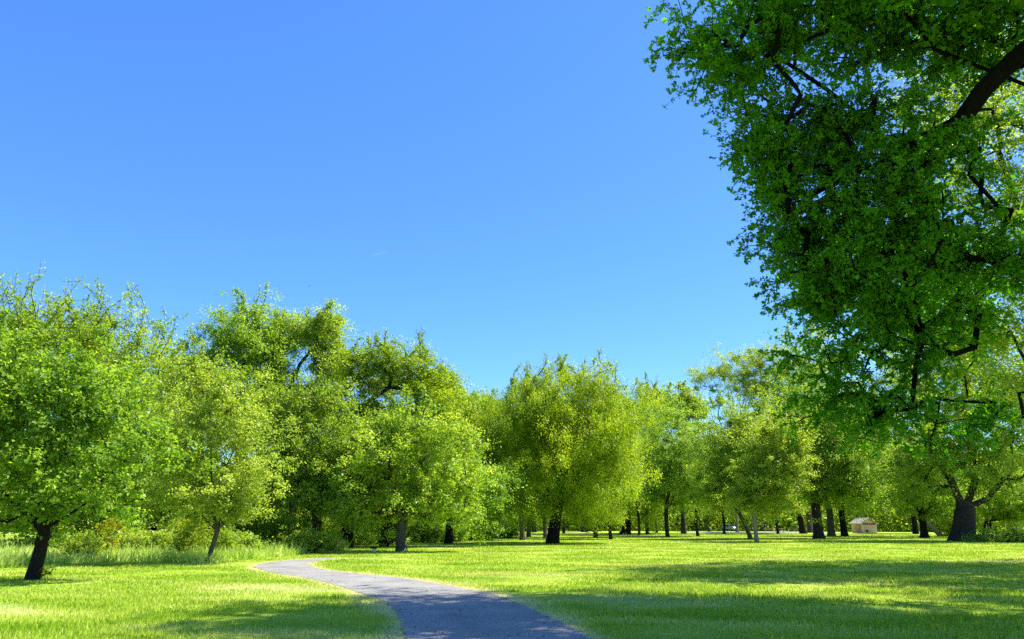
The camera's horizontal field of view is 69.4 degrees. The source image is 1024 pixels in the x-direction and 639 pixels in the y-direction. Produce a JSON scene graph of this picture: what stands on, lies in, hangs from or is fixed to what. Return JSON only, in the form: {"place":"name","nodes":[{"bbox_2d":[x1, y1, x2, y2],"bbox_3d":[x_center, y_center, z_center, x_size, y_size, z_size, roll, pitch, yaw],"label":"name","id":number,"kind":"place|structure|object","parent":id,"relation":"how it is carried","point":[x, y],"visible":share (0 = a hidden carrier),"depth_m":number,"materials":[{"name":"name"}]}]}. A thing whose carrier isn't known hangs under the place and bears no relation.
{"place":"outdoors","nodes":[
{"label":"outdoors","id":0,"kind":"place"},
{"bbox_2d":[0,535,351,567],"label":"meadow grass","id":1,"kind":"structure","parent":0,"point":[11,555],"depth_m":33.49,"materials":[{"name":"green plant"}]},
{"bbox_2d":[254,558,590,638],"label":"path","id":2,"kind":"structure","parent":0,"point":[442,614],"depth_m":14.91,"materials":[{"name":"grey asphalt"}]},
{"bbox_2d":[269,569,593,638],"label":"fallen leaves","id":3,"kind":"object","parent":2,"relation":"on","point":[430,606],"visible":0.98,"depth_m":14.67,"materials":[{"name":"brown plant"}]},
{"bbox_2d":[0,530,1023,638],"bbox_3d":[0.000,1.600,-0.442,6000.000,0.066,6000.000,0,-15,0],"label":"ground","id":4,"kind":"structure","parent":0,"point":[343,622],"depth_m":18.93,"materials":[{"name":"green plant"}]},
{"bbox_2d":[25,563,55,577],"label":"weed","id":5,"kind":"object","parent":4,"relation":"on","point":[45,572],"visible":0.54,"depth_m":23.11,"materials":[{"name":"green plant"}]},
{"bbox_2d":[5,526,84,546],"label":"bush","id":6,"kind":"object","parent":4,"relation":"on","point":[27,536],"visible":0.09,"depth_m":42.64,"materials":[{"name":"green plant"}]},
{"bbox_2d":[49,518,116,559],"bbox_3d":[-19.552,10.118,33.829,3.702,2.013,2.043,-4,-16,15],"label":"shrub","id":7,"kind":"object","parent":4,"relation":"on","point":[82,543],"visible":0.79,"depth_m":33.59,"materials":[{"name":"green plant"}]},
{"bbox_2d":[86,512,126,550],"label":"shrub","id":8,"kind":"object","parent":4,"relation":"on","point":[109,539],"visible":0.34,"depth_m":36.26,"materials":[{"name":"green plant"}]},
{"bbox_2d":[0,305,215,580],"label":"oak tree","id":9,"kind":"object","parent":4,"relation":"on","point":[37,391],"visible":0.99,"depth_m":22.98,"materials":[{"name":"green plant"}]},
{"bbox_2d":[74,521,143,539],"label":"bush","id":10,"kind":"object","parent":4,"relation":"on","point":[111,530],"visible":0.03,"depth_m":48.16,"materials":[{"name":"green plant"}]},
{"bbox_2d":[0,260,234,545],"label":"cottonwood tree","id":11,"kind":"object","parent":4,"relation":"on","point":[75,330],"visible":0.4,"depth_m":45.73,"materials":[{"name":"green plant"}]},
{"bbox_2d":[103,525,152,551],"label":"bush","id":12,"kind":"object","parent":4,"relation":"on","point":[132,539],"visible":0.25,"depth_m":38.45,"materials":[{"name":"green plant"}]},
{"bbox_2d":[136,506,188,535],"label":"bush","id":13,"kind":"object","parent":4,"relation":"on","point":[167,525],"visible":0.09,"depth_m":59.14,"materials":[{"name":"green plant"}]},
{"bbox_2d":[129,526,202,549],"bbox_3d":[-18.035,11.551,38.893,4.467,1.948,3.340,0,-15,0],"label":"bush","id":14,"kind":"object","parent":4,"relation":"on","point":[156,537],"visible":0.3,"depth_m":38.34,"materials":[{"name":"green plant"}]},
{"bbox_2d":[57,376,299,537],"bbox_3d":[-25.858,10.807,57.019,19.270,13.426,11.106,0,-15,0],"label":"maple tree","id":15,"kind":"object","parent":4,"relation":"on","point":[153,528],"visible":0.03,"depth_m":55.66,"materials":[{"name":"green plant"}]},
{"bbox_2d":[157,515,213,554],"bbox_3d":[-15.519,10.404,35.514,2.232,2.359,2.114,-8,-17,27],"label":"shrub","id":16,"kind":"object","parent":4,"relation":"on","point":[187,537],"visible":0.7,"depth_m":35.26,"materials":[{"name":"green plant"}]},
{"bbox_2d":[160,524,251,551],"bbox_3d":[-15.880,11.356,38.016,4.609,1.858,2.710,0,-15,0],"label":"shrub","id":17,"kind":"object","parent":4,"relation":"on","point":[229,541],"visible":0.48,"depth_m":37.67,"materials":[{"name":"green plant"}]},
{"bbox_2d":[190,516,232,539],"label":"bush","id":18,"kind":"object","parent":4,"relation":"on","point":[207,531],"visible":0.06,"depth_m":54.80,"materials":[{"name":"green plant"}]},
{"bbox_2d":[128,323,306,561],"bbox_3d":[-13.325,5.886,33.685,7.650,10.429,7.410,13,-20,-40],"label":"young tree","id":19,"kind":"object","parent":4,"relation":"on","point":[211,499],"visible":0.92,"depth_m":32.97,"materials":[{"name":"green plant"}]},
{"bbox_2d":[128,282,312,530],"bbox_3d":[-23.584,7.098,58.363,15.222,21.269,13.829,-12,-19,36],"label":"cottonwood tree","id":20,"kind":"object","parent":4,"relation":"on","point":[251,350],"visible":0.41,"depth_m":58.48,"materials":[{"name":"green plant"}]},
{"bbox_2d":[205,528,274,550],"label":"bush","id":21,"kind":"object","parent":4,"relation":"on","point":[255,538],"visible":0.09,"depth_m":39.65,"materials":[{"name":"green plant"}]},
{"bbox_2d":[176,428,325,526],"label":"maple tree","id":22,"kind":"object","parent":4,"relation":"on","point":[271,497],"depth_m":103.54,"materials":[{"name":"green plant"}]},
{"bbox_2d":[221,507,284,541],"bbox_3d":[-17.009,13.835,48.743,4.166,3.400,2.739,0,-15,0],"label":"willow shrub","id":23,"kind":"object","parent":4,"relation":"on","point":[253,527],"visible":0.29,"depth_m":48.47,"materials":[{"name":"green plant"}]},
{"bbox_2d":[235,508,307,531],"bbox_3d":[-17.974,15.604,55.731,5.206,3.104,5.463,-10,-18,32],"label":"bush","id":24,"kind":"object","parent":4,"relation":"on","point":[271,518],"visible":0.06,"depth_m":55.01,"materials":[{"name":"green plant"}]},
{"bbox_2d":[232,511,311,544],"bbox_3d":[-15.575,13.905,48.814,5.760,2.695,3.765,3,-16,-12],"label":"shrub","id":25,"kind":"object","parent":4,"relation":"on","point":[265,533],"visible":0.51,"depth_m":48.23,"materials":[{"name":"green plant"}]},
{"bbox_2d":[250,298,363,522],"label":"cottonwood tree","id":26,"kind":"object","parent":4,"relation":"on","point":[318,335],"visible":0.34,"depth_m":60.78,"materials":[{"name":"green plant"}]},
{"bbox_2d":[220,365,397,535],"bbox_3d":[-13.790,9.102,49.330,12.972,12.602,8.422,0,-15,0],"label":"maple tree","id":27,"kind":"object","parent":4,"relation":"on","point":[312,438],"visible":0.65,"depth_m":48.31,"materials":[{"name":"green plant"}]},
{"bbox_2d":[268,514,349,552],"bbox_3d":[-11.947,12.502,42.997,4.973,2.302,3.211,0,-15,0],"label":"shrub","id":28,"kind":"object","parent":4,"relation":"on","point":[322,540],"visible":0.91,"depth_m":42.88,"materials":[{"name":"green plant"}]},
{"bbox_2d":[297,509,339,536],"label":"bush","id":29,"kind":"object","parent":4,"relation":"on","point":[323,524],"visible":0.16,"depth_m":63.97,"materials":[{"name":"green plant"}]},
{"bbox_2d":[324,517,382,544],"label":"bush","id":30,"kind":"object","parent":4,"relation":"on","point":[356,540],"visible":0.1,"depth_m":59.06,"materials":[{"name":"green plant"}]},
{"bbox_2d":[361,519,397,542],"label":"bush","id":31,"kind":"object","parent":4,"relation":"on","point":[395,526],"visible":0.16,"depth_m":63.96,"materials":[{"name":"green plant"}]},
{"bbox_2d":[308,325,479,547],"bbox_3d":[-8.975,8.747,56.359,13.612,17.020,9.060,-3,-16,10],"label":"cottonwood tree","id":32,"kind":"object","parent":4,"relation":"on","point":[390,377],"visible":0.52,"depth_m":56.30,"materials":[{"name":"green plant"}]},
{"bbox_2d":[300,381,500,551],"bbox_3d":[-7.580,9.303,46.677,11.797,10.813,10.284,-9,-18,30],"label":"maple tree","id":33,"kind":"object","parent":4,"relation":"on","point":[424,493],"visible":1,"depth_m":45.57,"materials":[{"name":"green plant"}]},
{"bbox_2d":[305,401,537,546],"bbox_3d":[-6.857,12.097,57.846,17.786,11.412,10.765,0,-15,0],"label":"maple tree","id":34,"kind":"object","parent":4,"relation":"on","point":[498,496],"visible":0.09,"depth_m":55.87,"materials":[{"name":"green plant"}]},
{"bbox_2d":[406,515,444,542],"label":"bush","id":35,"kind":"object","parent":4,"relation":"on","point":[433,536],"visible":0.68,"depth_m":66.60,"materials":[{"name":"green plant"}]},
{"bbox_2d":[437,519,481,541],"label":"bush","id":36,"kind":"object","parent":4,"relation":"on","point":[459,538],"visible":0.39,"depth_m":69.98,"materials":[{"name":"green plant"}]},
{"bbox_2d":[413,375,518,543],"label":"cottonwood tree","id":37,"kind":"object","parent":4,"relation":"on","point":[448,539],"visible":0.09,"depth_m":64.82,"materials":[{"name":"green plant"}]},
{"bbox_2d":[459,388,483,434],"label":"tree","id":38,"kind":"object","parent":4,"relation":"on","point":[476,402],"visible":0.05,"depth_m":109.20,"materials":[{"name":"green plant"}]},
{"bbox_2d":[460,515,501,539],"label":"bush","id":39,"kind":"object","parent":4,"relation":"on","point":[490,533],"visible":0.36,"depth_m":76.90,"materials":[{"name":"green plant"}]},
{"bbox_2d":[470,509,505,526],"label":"maple tree","id":40,"kind":"object","parent":4,"relation":"on","point":[497,515],"visible":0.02,"depth_m":94.96,"materials":[{"name":"green plant"}]},
{"bbox_2d":[489,520,518,538],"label":"bush","id":41,"kind":"object","parent":4,"relation":"on","point":[510,533],"visible":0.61,"depth_m":85.55,"materials":[{"name":"green plant"}]},
{"bbox_2d":[467,363,543,539],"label":"willow tree","id":42,"kind":"object","parent":4,"relation":"on","point":[521,530],"visible":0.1,"depth_m":79.67,"materials":[{"name":"green plant"}]},
{"bbox_2d":[0,422,1023,532],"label":"wood","id":43,"kind":"object","parent":4,"relation":"on","point":[885,519],"visible":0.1,"depth_m":170.78,"materials":[{"name":"green plant"}]},
{"bbox_2d":[503,518,542,530],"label":"maple tree","id":44,"kind":"object","parent":4,"relation":"on","point":[524,524],"visible":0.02,"depth_m":171.56,"materials":[{"name":"green plant"}]},
{"bbox_2d":[516,439,570,536],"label":"willow tree","id":45,"kind":"object","parent":4,"relation":"on","point":[527,534],"depth_m":96.68,"materials":[{"name":"green plant"}]},
{"bbox_2d":[518,452,575,538],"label":"willow tree","id":46,"kind":"object","parent":4,"relation":"on","point":[545,531],"visible":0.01,"depth_m":86.37,"materials":[{"name":"green plant"}]},
{"bbox_2d":[562,464,578,533],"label":"ash tree","id":47,"kind":"object","parent":4,"relation":"on","point":[563,529],"depth_m":129.03,"materials":[{"name":"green plant"}]},
{"bbox_2d":[473,347,669,543],"bbox_3d":[4.528,11.443,67.558,18.491,17.890,18.465,0,-15,0],"label":"willow tree","id":48,"kind":"object","parent":4,"relation":"on","point":[548,421],"visible":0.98,"depth_m":64.61,"materials":[{"name":"green plant"}]},
{"bbox_2d":[549,514,613,530],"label":"maple tree","id":49,"kind":"object","parent":4,"relation":"on","point":[569,526],"visible":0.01,"depth_m":176.03,"materials":[{"name":"green plant"}]},
{"bbox_2d":[581,522,586,531],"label":"oak tree","id":50,"kind":"object","parent":4,"relation":"on","point":[584,528],"depth_m":154.31,"materials":[{"name":"plant"}]},
{"bbox_2d":[563,470,629,537],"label":"maple tree","id":51,"kind":"object","parent":4,"relation":"on","point":[595,534],"visible":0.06,"depth_m":90.74,"materials":[{"name":"green plant"}]},
{"bbox_2d":[586,408,650,538],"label":"ash tree","id":52,"kind":"object","parent":4,"relation":"on","point":[617,509],"visible":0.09,"depth_m":83.01,"materials":[{"name":"green plant"}]},
{"bbox_2d":[578,371,674,534],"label":"willow tree","id":53,"kind":"object","parent":4,"relation":"on","point":[627,529],"visible":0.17,"depth_m":120.37,"materials":[{"name":"green plant"}]},
{"bbox_2d":[622,424,673,534],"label":"ash tree","id":54,"kind":"object","parent":4,"relation":"on","point":[638,517],"visible":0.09,"depth_m":111.33,"materials":[{"name":"green plant"}]},
{"bbox_2d":[622,424,673,534],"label":"ash tree","id":55,"kind":"object","parent":4,"relation":"on","point":[647,529],"visible":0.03,"depth_m":118.79,"materials":[{"name":"green plant"}]},
{"bbox_2d":[655,490,685,532],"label":"ash tree","id":56,"kind":"object","parent":4,"relation":"on","point":[668,511],"visible":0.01,"depth_m":140.50,"materials":[{"name":"green plant"}]},
{"bbox_2d":[629,389,721,536],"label":"ash tree","id":57,"kind":"object","parent":4,"relation":"on","point":[673,480],"visible":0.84,"depth_m":97.80,"materials":[{"name":"green plant"}]},
{"bbox_2d":[633,379,718,532],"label":"tree","id":58,"kind":"object","parent":4,"relation":"on","point":[688,396],"visible":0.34,"depth_m":139.17,"materials":[{"name":"green plant"}]},
{"bbox_2d":[655,419,723,535],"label":"ash tree","id":59,"kind":"object","parent":4,"relation":"on","point":[696,524],"visible":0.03,"depth_m":104.11,"materials":[{"name":"green plant"}]},
{"bbox_2d":[668,502,720,529],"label":"maple tree","id":60,"kind":"object","parent":4,"relation":"on","point":[709,513],"visible":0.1,"depth_m":183.99,"materials":[{"name":"green plant"}]},
{"bbox_2d":[677,444,740,533],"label":"ash tree","id":61,"kind":"object","parent":4,"relation":"on","point":[724,526],"visible":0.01,"depth_m":129.32,"materials":[{"name":"green plant"}]},
{"bbox_2d":[720,525,735,530],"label":"parked car","id":62,"kind":"object","parent":4,"relation":"on","point":[730,527],"visible":0.69,"depth_m":170.90,"materials":[{"name":"silver metal"}]},
{"bbox_2d":[676,383,803,539],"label":"ash tree","id":63,"kind":"object","parent":4,"relation":"on","point":[714,468],"visible":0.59,"depth_m":82.97,"materials":[{"name":"green plant"}]},
{"bbox_2d":[716,427,763,531],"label":"ash tree","id":64,"kind":"object","parent":4,"relation":"on","point":[737,522],"visible":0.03,"depth_m":154.82,"materials":[{"name":"green plant"}]},
{"bbox_2d":[711,402,824,541],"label":"ash tree","id":65,"kind":"object","parent":4,"relation":"on","point":[772,482],"visible":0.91,"depth_m":70.96,"materials":[{"name":"green plant"}]},
{"bbox_2d":[684,317,867,533],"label":"elm tree","id":66,"kind":"object","parent":4,"relation":"on","point":[749,389],"visible":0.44,"depth_m":135.47,"materials":[{"name":"green plant"}]},
{"bbox_2d":[741,417,835,532],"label":"oak tree","id":67,"kind":"object","parent":4,"relation":"on","point":[809,524],"visible":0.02,"depth_m":140.81,"materials":[{"name":"green plant"}]},
{"bbox_2d":[770,478,809,533],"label":"ash tree","id":68,"kind":"object","parent":4,"relation":"on","point":[777,530],"visible":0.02,"depth_m":129.15,"materials":[{"name":"green plant"}]},
{"bbox_2d":[760,350,903,538],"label":"oak tree","id":69,"kind":"object","parent":4,"relation":"on","point":[843,471],"visible":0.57,"depth_m":86.27,"materials":[{"name":"green plant"}]},
{"bbox_2d":[642,0,1023,475],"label":"oak tree","id":70,"kind":"object","parent":4,"relation":"on","point":[917,250],"visible":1,"depth_m":18.21,"materials":[{"name":"green plant"}]},
{"bbox_2d":[805,415,908,535],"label":"oak tree","id":71,"kind":"object","parent":4,"relation":"on","point":[830,525],"visible":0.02,"depth_m":103.22,"materials":[{"name":"green plant"}]},
{"bbox_2d":[848,518,878,532],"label":"restroom building","id":72,"kind":"structure","parent":4,"relation":"on","point":[859,526],"depth_m":134.92,"materials":[{"name":"paint"}]},
{"bbox_2d":[822,405,906,535],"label":"oak tree","id":73,"kind":"object","parent":4,"relation":"on","point":[842,520],"visible":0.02,"depth_m":103.20,"materials":[{"name":"green plant"}]},
{"bbox_2d":[879,457,935,533],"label":"oak tree","id":74,"kind":"object","parent":4,"relation":"on","point":[915,530],"visible":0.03,"depth_m":129.12,"materials":[{"name":"green plant"}]},
{"bbox_2d":[859,428,988,537],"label":"oak tree","id":75,"kind":"object","parent":4,"relation":"on","point":[938,505],"visible":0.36,"depth_m":91.38,"materials":[{"name":"green plant"}]},
{"bbox_2d":[844,16,1023,443],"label":"oak tree","id":76,"kind":"object","parent":4,"relation":"on","point":[990,108],"visible":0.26,"depth_m":34.43,"materials":[{"name":"green plant"}]},
{"bbox_2d":[903,461,964,535],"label":"oak tree","id":77,"kind":"object","parent":4,"relation":"on","point":[934,529],"depth_m":103.28,"materials":[{"name":"green plant"}]},
{"bbox_2d":[849,296,1023,541],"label":"oak tree","id":78,"kind":"object","parent":4,"relation":"on","point":[964,517],"visible":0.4,"depth_m":74.47,"materials":[{"name":"green plant"}]},
{"bbox_2d":[935,514,978,535],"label":"bush","id":79,"kind":"object","parent":4,"relation":"on","point":[947,529],"visible":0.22,"depth_m":103.25,"materials":[{"name":"green plant"}]},
{"bbox_2d":[950,462,991,529],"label":"ash tree","id":80,"kind":"object","parent":4,"relation":"on","point":[979,511],"visible":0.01,"depth_m":97.12,"materials":[{"name":"green plant"}]},
{"bbox_2d":[958,523,1023,541],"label":"bush","id":81,"kind":"object","parent":4,"relation":"on","point":[979,537],"visible":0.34,"depth_m":70.29,"materials":[{"name":"green plant"}]},
{"bbox_2d":[961,464,1020,533],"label":"tree","id":82,"kind":"object","parent":4,"relation":"on","point":[985,522],"visible":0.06,"depth_m":91.36,"materials":[{"name":"green plant"}]},
{"bbox_2d":[972,464,1023,528],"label":"tree","id":83,"kind":"object","parent":4,"relation":"on","point":[1004,510],"visible":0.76,"depth_m":86.22,"materials":[{"name":"green plant"}]},
{"bbox_2d":[983,525,1023,542],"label":"bush","id":84,"kind":"object","parent":4,"relation":"on","point":[1013,534],"visible":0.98,"depth_m":67.08,"materials":[{"name":"green plant"}]},
{"bbox_2d":[0,0,1023,466],"label":"sky","id":85,"kind":"structure","parent":0,"point":[512,182],"materials":[{"name":"blue"}]},
{"bbox_2d":[687,532,840,532],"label":"road","id":86,"kind":"structure","parent":0,"point":[751,532],"depth_m":143.34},
{"bbox_2d":[838,533,910,533],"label":"pavement","id":87,"kind":"structure","parent":0,"point":[878,533],"depth_m":128.99,"materials":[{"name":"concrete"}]}
]}

